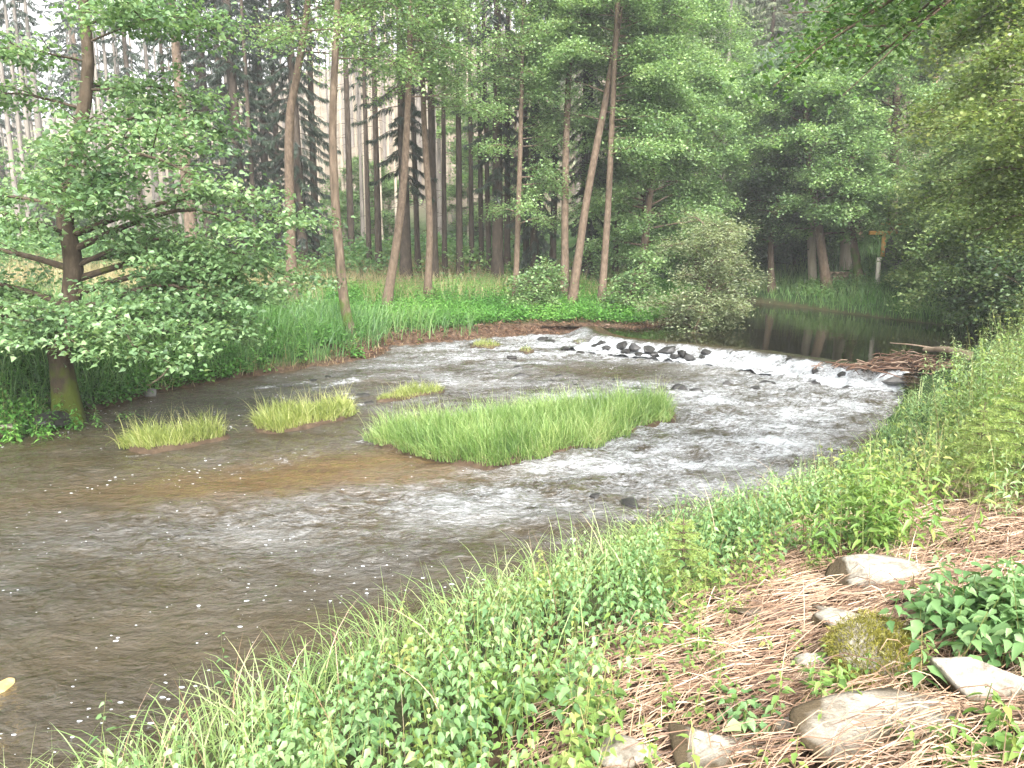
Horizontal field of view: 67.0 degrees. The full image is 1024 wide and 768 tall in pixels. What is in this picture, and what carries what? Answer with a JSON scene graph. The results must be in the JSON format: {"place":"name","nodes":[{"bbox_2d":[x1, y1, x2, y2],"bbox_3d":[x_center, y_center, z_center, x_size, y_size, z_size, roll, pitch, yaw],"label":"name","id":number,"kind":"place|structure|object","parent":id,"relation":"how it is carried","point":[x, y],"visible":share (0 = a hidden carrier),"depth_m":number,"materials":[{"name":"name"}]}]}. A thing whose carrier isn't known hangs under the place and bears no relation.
{"place":"outdoors","nodes":[
{"label":"outdoors","id":0,"kind":"place"},
{"bbox_2d":[0,0,545,123],"label":"sky","id":1,"kind":"structure","parent":0,"point":[44,26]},
{"bbox_2d":[0,247,653,310],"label":"dry meadow grass","id":2,"kind":"structure","parent":0,"point":[119,271],"depth_m":31.90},
{"bbox_2d":[0,334,905,767],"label":"river","id":3,"kind":"structure","parent":0,"point":[128,578],"depth_m":9.27,"materials":[{"name":"liquid"}]},
{"bbox_2d":[106,403,238,453],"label":"grass island","id":4,"kind":"structure","parent":3,"relation":"on","point":[145,441],"depth_m":12.20,"materials":[{"name":"green plant"}]},
{"bbox_2d":[241,379,362,433],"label":"grass island","id":5,"kind":"structure","parent":3,"relation":"on","point":[277,419],"depth_m":13.61,"materials":[{"name":"green plant"}]},
{"bbox_2d":[376,378,446,402],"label":"grass island","id":6,"kind":"structure","parent":3,"relation":"on","point":[412,391],"depth_m":16.04,"materials":[{"name":"green plant"}]},
{"bbox_2d":[353,374,681,469],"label":"grass island","id":7,"kind":"structure","parent":3,"relation":"on","point":[487,439],"depth_m":12.22,"materials":[{"name":"green plant"}]},
{"bbox_2d":[0,10,1023,767],"bbox_3d":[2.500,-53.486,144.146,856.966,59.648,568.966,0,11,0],"label":"ground","id":8,"kind":"structure","parent":0,"point":[530,324],"depth_m":15.87,"materials":[{"name":"soil"}]},
{"bbox_2d":[0,0,43,228],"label":"spruce tree","id":9,"kind":"object","parent":8,"relation":"on","point":[13,22],"visible":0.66,"depth_m":49.16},
{"bbox_2d":[0,0,64,223],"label":"spruce tree","id":10,"kind":"object","parent":8,"relation":"on","point":[37,121],"visible":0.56,"depth_m":52.00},
{"bbox_2d":[0,372,105,445],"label":"leafy bush","id":11,"kind":"object","parent":8,"relation":"on","point":[10,417],"visible":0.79,"depth_m":12.86,"materials":[{"name":"green plant"}]},
{"bbox_2d":[0,135,130,239],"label":"understorey tree","id":12,"kind":"object","parent":8,"relation":"on","point":[81,220],"visible":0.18,"depth_m":49.29,"materials":[{"name":"green plant"}]},
{"bbox_2d":[17,0,119,237],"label":"spruce tree","id":13,"kind":"object","parent":8,"relation":"on","point":[73,40],"visible":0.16,"depth_m":66.78,"materials":[{"name":"plant"}]},
{"bbox_2d":[94,4,157,233],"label":"spruce tree","id":14,"kind":"object","parent":8,"relation":"on","point":[126,69],"visible":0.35,"depth_m":48.70,"materials":[{"name":"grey plant"}]},
{"bbox_2d":[0,0,356,425],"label":"alder tree","id":15,"kind":"object","parent":8,"relation":"on","point":[143,311],"visible":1,"depth_m":12.39,"materials":[{"name":"green plant"}]},
{"bbox_2d":[142,0,215,241],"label":"spruce tree","id":16,"kind":"object","parent":8,"relation":"on","point":[176,49],"visible":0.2,"depth_m":36.64,"materials":[{"name":"brown wood"}]},
{"bbox_2d":[148,0,244,245],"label":"spruce tree","id":17,"kind":"object","parent":8,"relation":"on","point":[191,57],"visible":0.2,"depth_m":40.31,"materials":[{"name":"green plant"}]},
{"bbox_2d":[0,316,421,419],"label":"bank herbs","id":18,"kind":"object","parent":8,"relation":"on","point":[137,381],"visible":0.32,"depth_m":16.68,"materials":[{"name":"green plant"}]},
{"bbox_2d":[182,0,283,263],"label":"spruce tree","id":19,"kind":"object","parent":8,"relation":"on","point":[230,84],"visible":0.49,"depth_m":35.30,"materials":[{"name":"green plant"}]},
{"bbox_2d":[0,274,480,416],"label":"tall bank grass","id":20,"kind":"structure","parent":8,"relation":"on","point":[308,312],"depth_m":19.67,"materials":[{"name":"plant"}]},
{"bbox_2d":[227,0,259,255],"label":"spruce tree","id":21,"kind":"object","parent":8,"relation":"on","point":[249,140],"visible":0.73,"depth_m":34.68,"materials":[{"name":"brown plant"}]},
{"bbox_2d":[0,0,519,247],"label":"forest","id":22,"kind":"object","parent":8,"relation":"on","point":[69,70],"visible":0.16,"depth_m":62.59,"materials":[{"name":"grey plant"}]},
{"bbox_2d":[233,0,288,248],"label":"spruce tree","id":23,"kind":"object","parent":8,"relation":"on","point":[254,69],"visible":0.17,"depth_m":39.59,"materials":[{"name":"green plant"}]},
{"bbox_2d":[0,224,560,282],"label":"undergrowth","id":24,"kind":"object","parent":8,"relation":"on","point":[352,258],"visible":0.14,"depth_m":36.48,"materials":[{"name":"green plant"}]},
{"bbox_2d":[248,0,341,268],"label":"spruce tree","id":25,"kind":"object","parent":8,"relation":"on","point":[301,166],"visible":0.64,"depth_m":35.77,"materials":[{"name":"green plant"}]},
{"bbox_2d":[223,0,399,307],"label":"alder tree","id":26,"kind":"object","parent":8,"relation":"on","point":[306,18],"visible":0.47,"depth_m":24.34,"materials":[{"name":"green plant"}]},
{"bbox_2d":[328,0,365,255],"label":"spruce tree","id":27,"kind":"object","parent":8,"relation":"on","point":[349,198],"visible":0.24,"depth_m":38.62,"materials":[{"name":"brown plant"}]},
{"bbox_2d":[240,0,456,341],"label":"alder tree","id":28,"kind":"object","parent":8,"relation":"on","point":[336,26],"visible":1,"depth_m":20.58,"materials":[{"name":"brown plant"}]},
{"bbox_2d":[343,0,376,270],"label":"spruce tree","id":29,"kind":"object","parent":8,"relation":"on","point":[367,199],"visible":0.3,"depth_m":36.36,"materials":[{"name":"brown plant"}]},
{"bbox_2d":[319,155,424,237],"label":"understorey tree","id":30,"kind":"object","parent":8,"relation":"on","point":[387,190],"visible":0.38,"depth_m":55.09,"materials":[{"name":"grey plant"}]},
{"bbox_2d":[353,0,390,274],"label":"spruce tree","id":31,"kind":"object","parent":8,"relation":"on","point":[377,216],"visible":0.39,"depth_m":35.29,"materials":[{"name":"brown plant"}]},
{"bbox_2d":[351,2,442,281],"bbox_3d":[-4.699,-14.931,31.658,4.129,22.200,3.831,0,11,0],"label":"spruce tree","id":32,"kind":"object","parent":8,"relation":"on","point":[405,253],"visible":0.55,"depth_m":32.47,"materials":[{"name":"green plant"}]},
{"bbox_2d":[361,0,500,300],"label":"alder tree","id":33,"kind":"object","parent":8,"relation":"on","point":[429,237],"visible":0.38,"depth_m":27.91,"materials":[{"name":"green plant"}]},
{"bbox_2d":[360,0,503,307],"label":"alder tree","id":34,"kind":"object","parent":8,"relation":"on","point":[453,52],"visible":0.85,"depth_m":25.69,"materials":[{"name":"green plant"}]},
{"bbox_2d":[417,29,450,282],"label":"spruce tree","id":35,"kind":"object","parent":8,"relation":"on","point":[432,152],"visible":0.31,"depth_m":32.35,"materials":[{"name":"brown plant"}]},
{"bbox_2d":[438,0,455,278],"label":"spruce tree","id":36,"kind":"object","parent":8,"relation":"on","point":[443,196],"visible":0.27,"depth_m":34.53,"materials":[{"name":"brown plant"}]},
{"bbox_2d":[446,7,479,279],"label":"spruce tree","id":37,"kind":"object","parent":8,"relation":"on","point":[459,226],"visible":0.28,"depth_m":33.46,"materials":[{"name":"brown plant"}]},
{"bbox_2d":[452,0,485,276],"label":"spruce tree","id":38,"kind":"object","parent":8,"relation":"on","point":[471,203],"visible":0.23,"depth_m":34.86,"materials":[{"name":"brown plant"}]},
{"bbox_2d":[217,261,721,346],"bbox_3d":[0.064,-3.662,29.985,12.178,1.891,26.063,10,14,42],"label":"bank herb cover","id":39,"kind":"object","parent":8,"relation":"on","point":[500,309],"visible":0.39,"depth_m":27.50,"materials":[{"name":"green plant"}]},
{"bbox_2d":[424,71,517,230],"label":"understorey tree","id":40,"kind":"object","parent":8,"relation":"on","point":[451,130],"visible":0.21,"depth_m":51.06,"materials":[{"name":"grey plant"}]},
{"bbox_2d":[463,0,493,274],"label":"spruce tree","id":41,"kind":"object","parent":8,"relation":"on","point":[480,213],"visible":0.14,"depth_m":35.21,"materials":[{"name":"brown plant"}]},
{"bbox_2d":[377,656,602,767],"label":"bramble bush","id":42,"kind":"object","parent":8,"relation":"on","point":[390,736],"visible":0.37,"depth_m":3.68,"materials":[{"name":"green plant"}]},
{"bbox_2d":[449,0,534,281],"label":"spruce tree","id":43,"kind":"object","parent":8,"relation":"on","point":[494,180],"visible":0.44,"depth_m":32.09,"materials":[{"name":"green plant"}]},
{"bbox_2d":[320,316,676,362],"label":"washed up litter","id":44,"kind":"object","parent":8,"relation":"on","point":[557,323],"visible":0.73,"depth_m":25.72,"materials":[{"name":"brown plant"}]},
{"bbox_2d":[439,47,573,245],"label":"understorey tree","id":45,"kind":"object","parent":8,"relation":"on","point":[475,175],"visible":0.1,"depth_m":47.74,"materials":[{"name":"green plant"}]},
{"bbox_2d":[2,376,1023,767],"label":"bank grass","id":46,"kind":"structure","parent":8,"relation":"on","point":[214,714],"depth_m":5.19,"materials":[{"name":"plant"}]},
{"bbox_2d":[102,426,942,767],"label":"dead stems","id":47,"kind":"object","parent":8,"relation":"on","point":[438,644],"visible":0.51,"depth_m":4.66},
{"bbox_2d":[461,0,586,300],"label":"alder tree","id":48,"kind":"object","parent":8,"relation":"on","point":[534,32],"visible":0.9,"depth_m":28.44,"materials":[{"name":"green plant"}]},
{"bbox_2d":[499,4,562,276],"bbox_3d":[0.874,-15.258,31.163,2.947,23.012,2.696,-6,12,-29],"label":"spruce tree","id":49,"kind":"object","parent":8,"relation":"on","point":[533,251],"visible":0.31,"depth_m":32.38,"materials":[{"name":"green plant"}]},
{"bbox_2d":[501,256,573,316],"bbox_3d":[0.936,-3.485,28.289,2.662,2.418,2.484,0,11,0],"label":"shrub","id":50,"kind":"object","parent":8,"relation":"on","point":[540,288],"visible":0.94,"depth_m":28.00,"materials":[{"name":"green plant"}]},
{"bbox_2d":[71,387,1018,767],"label":"nettle patch","id":51,"kind":"object","parent":8,"relation":"on","point":[459,735],"visible":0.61,"depth_m":4.17,"materials":[{"name":"green plant"}]},
{"bbox_2d":[514,0,642,299],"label":"alder tree","id":52,"kind":"object","parent":8,"relation":"on","point":[564,223],"visible":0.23,"depth_m":29.13,"materials":[{"name":"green plant"}]},
{"bbox_2d":[559,9,616,278],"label":"spruce tree","id":53,"kind":"object","parent":8,"relation":"on","point":[590,226],"visible":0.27,"depth_m":32.64,"materials":[{"name":"green plant"}]},
{"bbox_2d":[309,462,919,767],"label":"bramble sprays","id":54,"kind":"object","parent":8,"relation":"on","point":[575,717],"visible":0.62,"depth_m":3.54,"materials":[{"name":"green plant"}]},
{"bbox_2d":[512,0,733,307],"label":"alder tree","id":55,"kind":"object","parent":8,"relation":"on","point":[573,289],"visible":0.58,"depth_m":27.82,"materials":[{"name":"green plant"}]},
{"bbox_2d":[527,0,725,304],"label":"alder tree","id":56,"kind":"object","parent":8,"relation":"on","point":[648,121],"visible":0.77,"depth_m":27.11,"materials":[{"name":"green plant"}]},
{"bbox_2d":[235,426,1018,767],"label":"light herbs","id":57,"kind":"object","parent":8,"relation":"on","point":[607,730],"visible":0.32,"depth_m":4.14,"materials":[{"name":"green plant"}]},
{"bbox_2d":[594,734,663,767],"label":"bank stone","id":58,"kind":"object","parent":8,"relation":"on","point":[622,757],"visible":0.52,"depth_m":3.01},
{"bbox_2d":[594,262,668,314],"bbox_3d":[4.204,-3.274,27.949,2.470,2.244,2.787,-8,13,-37],"label":"shrub","id":59,"kind":"object","parent":8,"relation":"on","point":[628,285],"visible":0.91,"depth_m":27.54,"materials":[{"name":"green plant"}]},
{"bbox_2d":[553,25,759,292],"bbox_3d":[5.536,-8.597,30.802,8.089,10.542,8.014,0,11,0],"label":"alder tree","id":60,"kind":"object","parent":8,"relation":"on","point":[638,175],"visible":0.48,"depth_m":29.97,"materials":[{"name":"green plant"}]},
{"bbox_2d":[560,0,771,269],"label":"alder tree","id":61,"kind":"object","parent":8,"relation":"on","point":[743,50],"visible":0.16,"depth_m":32.69,"materials":[{"name":"green plant"}]},
{"bbox_2d":[636,513,726,611],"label":"spruce sapling","id":62,"kind":"object","parent":8,"relation":"on","point":[682,548],"visible":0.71,"depth_m":5.10,"materials":[{"name":"plant"}]},
{"bbox_2d":[632,57,780,275],"bbox_3d":[10.357,-11.330,40.531,9.330,11.279,9.953,0,11,0],"label":"alder tree","id":63,"kind":"object","parent":8,"relation":"on","point":[756,154],"visible":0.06,"depth_m":39.22,"materials":[{"name":"green plant"}]},
{"bbox_2d":[632,199,781,333],"bbox_3d":[6.321,-3.592,25.587,3.968,5.086,4.347,9,14,39],"label":"willow bush","id":64,"kind":"object","parent":8,"relation":"on","point":[719,240],"visible":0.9,"depth_m":25.11,"materials":[{"name":"green plant"}]},
{"bbox_2d":[658,291,756,330],"bbox_3d":[6.391,-2.291,25.277,3.352,1.534,3.054,0,11,0],"label":"willow bush","id":65,"kind":"object","parent":8,"relation":"on","point":[706,314],"visible":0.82,"depth_m":24.70,"materials":[{"name":"green plant"}]},
{"bbox_2d":[668,722,762,767],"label":"bank stone","id":66,"kind":"object","parent":8,"relation":"on","point":[701,748],"visible":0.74,"depth_m":2.97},
{"bbox_2d":[714,688,782,738],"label":"herb plant","id":67,"kind":"object","parent":8,"relation":"on","point":[744,705],"visible":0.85,"depth_m":3.08,"materials":[{"name":"green plant"}]},
{"bbox_2d":[478,448,1023,767],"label":"straw litter","id":68,"kind":"object","parent":8,"relation":"on","point":[811,582],"visible":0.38,"depth_m":3.84,"materials":[{"name":"beige plant"}]},
{"bbox_2d":[731,0,795,205],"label":"spruce tree","id":69,"kind":"object","parent":8,"relation":"on","point":[774,23],"visible":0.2,"depth_m":43.91,"materials":[{"name":"green plant"}]},
{"bbox_2d":[541,300,994,388],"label":"pool","id":70,"kind":"structure","parent":8,"relation":"on","point":[814,333],"depth_m":24.15,"materials":[{"name":"green liquid"}]},
{"bbox_2d":[545,0,998,205],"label":"hillside forest","id":71,"kind":"object","parent":8,"relation":"on","point":[743,3],"visible":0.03,"depth_m":46.66,"materials":[{"name":"plant"}]},
{"bbox_2d":[604,127,943,299],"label":"slope herbs","id":72,"kind":"object","parent":8,"relation":"on","point":[847,283],"visible":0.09,"depth_m":34.27,"materials":[{"name":"green plant"}]},
{"bbox_2d":[728,151,826,292],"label":"alder tree","id":73,"kind":"object","parent":8,"relation":"on","point":[753,189],"visible":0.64,"depth_m":34.93,"materials":[{"name":"green plant"}]},
{"bbox_2d":[546,484,1019,767],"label":"seedlings","id":74,"kind":"object","parent":8,"relation":"on","point":[724,688],"visible":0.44,"depth_m":3.50,"materials":[{"name":"green plant"}]},
{"bbox_2d":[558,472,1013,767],"bbox_3d":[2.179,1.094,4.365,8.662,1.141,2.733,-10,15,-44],"label":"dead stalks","id":75,"kind":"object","parent":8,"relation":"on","point":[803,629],"visible":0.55,"depth_m":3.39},
{"bbox_2d":[733,204,839,272],"bbox_3d":[14.062,-7.040,38.345,5.928,4.348,5.640,-9,14,-41],"label":"shrub","id":76,"kind":"object","parent":8,"relation":"on","point":[783,256],"visible":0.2,"depth_m":37.45,"materials":[{"name":"green plant"}]},
{"bbox_2d":[612,195,984,324],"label":"pool bank grass","id":77,"kind":"structure","parent":8,"relation":"on","point":[859,296],"depth_m":33.80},
{"bbox_2d":[724,55,901,292],"bbox_3d":[12.564,-8.841,33.084,7.502,9.976,6.667,5,12,27],"label":"alder tree","id":78,"kind":"object","parent":8,"relation":"on","point":[809,91],"visible":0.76,"depth_m":32.07,"materials":[{"name":"green plant"}]},
{"bbox_2d":[767,654,861,712],"bbox_3d":[1.284,1.258,3.268,0.408,0.293,0.456,3,11,17],"label":"herb plant","id":79,"kind":"object","parent":8,"relation":"on","point":[840,679],"visible":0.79,"depth_m":3.25,"materials":[{"name":"green plant"}]},
{"bbox_2d":[720,37,912,279],"bbox_3d":[13.045,-10.049,34.891,7.492,10.712,7.808,-8,13,-37],"label":"tree","id":80,"kind":"object","parent":8,"relation":"on","point":[811,252],"visible":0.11,"depth_m":34.05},
{"bbox_2d":[774,79,919,282],"bbox_3d":[14.194,-8.630,33.075,5.945,8.572,5.447,3,11,15],"label":"alder tree","id":81,"kind":"object","parent":8,"relation":"on","point":[869,221],"visible":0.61,"depth_m":32.00,"materials":[{"name":"green plant"}]},
{"bbox_2d":[795,44,915,269],"bbox_3d":[14.415,-10.014,34.946,5.554,9.640,5.340,-5,12,-25],"label":"beech tree","id":82,"kind":"object","parent":8,"relation":"on","point":[845,253],"visible":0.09,"depth_m":33.64,"materials":[{"name":"green plant"}]},
{"bbox_2d":[721,0,1023,124],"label":"overhanging tree","id":83,"kind":"object","parent":8,"relation":"on","point":[851,20],"visible":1,"depth_m":6.17,"materials":[{"name":"green plant"}]},
{"bbox_2d":[817,608,930,691],"bbox_3d":[1.645,1.258,3.528,0.480,0.296,0.771,4,11,21],"label":"bank stone","id":84,"kind":"object","parent":8,"relation":"on","point":[860,635],"visible":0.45,"depth_m":3.56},
{"bbox_2d":[823,554,933,596],"bbox_3d":[2.307,1.173,4.747,0.801,0.221,0.488,0,11,0],"label":"bank stone","id":85,"kind":"object","parent":8,"relation":"on","point":[844,565],"visible":0.4,"depth_m":4.66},
{"bbox_2d":[789,687,968,767],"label":"bank stone","id":86,"kind":"object","parent":8,"relation":"on","point":[843,703],"visible":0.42,"depth_m":2.95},
{"bbox_2d":[775,441,1001,560],"bbox_3d":[2.511,0.865,5.396,0.981,1.039,1.522,-10,15,-44],"label":"leafy bush","id":87,"kind":"object","parent":8,"relation":"on","point":[887,517],"visible":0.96,"depth_m":5.33,"materials":[{"name":"green plant"}]},
{"bbox_2d":[811,342,972,378],"bbox_3d":[9.050,-0.470,17.699,4.392,0.602,2.640,-5,11,-23],"label":"driftwood heap","id":88,"kind":"object","parent":8,"relation":"on","point":[901,362],"visible":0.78,"depth_m":17.65,"materials":[{"name":"brown wood"}]},
{"bbox_2d":[801,0,1022,230],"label":"hornbeam tree","id":89,"kind":"object","parent":8,"relation":"on","point":[899,76],"visible":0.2,"depth_m":32.37,"materials":[{"name":"green plant"}]},
{"bbox_2d":[813,286,1023,515],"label":"bramble thicket","id":90,"kind":"object","parent":8,"relation":"on","point":[931,455],"visible":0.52,"depth_m":7.08,"materials":[{"name":"green plant"}]},
{"bbox_2d":[829,323,1022,515],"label":"dry stems","id":91,"kind":"object","parent":8,"relation":"on","point":[969,472],"visible":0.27,"depth_m":6.85,"materials":[{"name":"green plant"}]},
{"bbox_2d":[831,0,1023,210],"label":"tree","id":92,"kind":"object","parent":8,"relation":"on","point":[919,145],"visible":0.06,"depth_m":34.00,"materials":[{"name":"green plant"}]},
{"bbox_2d":[871,140,1008,288],"bbox_3d":[17.396,-6.724,30.283,6.012,6.147,6.126,7,13,33],"label":"shrub","id":93,"kind":"object","parent":8,"relation":"on","point":[895,221],"visible":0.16,"depth_m":30.25,"materials":[{"name":"green plant"}]},
{"bbox_2d":[869,0,1023,263],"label":"maple tree","id":94,"kind":"object","parent":8,"relation":"on","point":[988,15],"visible":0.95,"depth_m":13.97,"materials":[{"name":"green plant"}]},
{"bbox_2d":[876,86,1022,288],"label":"shrub","id":95,"kind":"object","parent":8,"relation":"on","point":[953,146],"visible":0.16,"depth_m":28.29,"materials":[{"name":"green plant"}]},
{"bbox_2d":[878,549,1023,691],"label":"nettle clump","id":96,"kind":"object","parent":8,"relation":"on","point":[1001,605],"visible":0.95,"depth_m":3.50,"materials":[{"name":"green plant"}]},
{"bbox_2d":[886,75,1023,313],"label":"shrub","id":97,"kind":"object","parent":8,"relation":"on","point":[909,300],"visible":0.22,"depth_m":25.07,"materials":[{"name":"green plant"}]},
{"bbox_2d":[894,346,1023,456],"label":"bramble bush","id":98,"kind":"object","parent":8,"relation":"on","point":[938,403],"visible":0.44,"depth_m":10.02,"materials":[{"name":"green plant"}]},
{"bbox_2d":[919,375,1023,507],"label":"spruce sapling","id":99,"kind":"object","parent":8,"relation":"on","point":[1010,439],"visible":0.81,"depth_m":6.21,"materials":[{"name":"plant"}]},
{"bbox_2d":[929,402,1015,476],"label":"spruce sapling","id":100,"kind":"object","parent":8,"relation":"on","point":[981,418],"visible":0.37,"depth_m":7.63,"materials":[{"name":"plant"}]},
{"bbox_2d":[922,232,1023,330],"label":"shrub","id":101,"kind":"object","parent":8,"relation":"on","point":[1009,292],"visible":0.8,"depth_m":22.94,"materials":[{"name":"green plant"}]},
{"bbox_2d":[924,683,1023,767],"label":"herb plant","id":102,"kind":"object","parent":8,"relation":"on","point":[991,721],"visible":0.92,"depth_m":2.66,"materials":[{"name":"green plant"}]},
{"bbox_2d":[924,283,1023,516],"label":"bank herbs","id":103,"kind":"object","parent":8,"relation":"on","point":[1004,482],"visible":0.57,"depth_m":8.71,"materials":[{"name":"green plant"}]},
{"bbox_2d":[927,656,1023,715],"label":"bank stone","id":104,"kind":"object","parent":8,"relation":"on","point":[970,671],"visible":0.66,"depth_m":3.11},
{"bbox_2d":[929,320,1023,437],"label":"leafy bush","id":105,"kind":"object","parent":8,"relation":"on","point":[987,391],"visible":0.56,"depth_m":9.19,"materials":[{"name":"green plant"}]},
{"bbox_2d":[932,322,1023,412],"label":"leafy bush","id":106,"kind":"object","parent":8,"relation":"on","point":[946,388],"visible":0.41,"depth_m":12.36,"materials":[{"name":"green plant"}]},
{"bbox_2d":[549,326,908,392],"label":"weir water","id":107,"kind":"structure","parent":0,"point":[766,362],"depth_m":20.02,"materials":[{"name":"liquid"}]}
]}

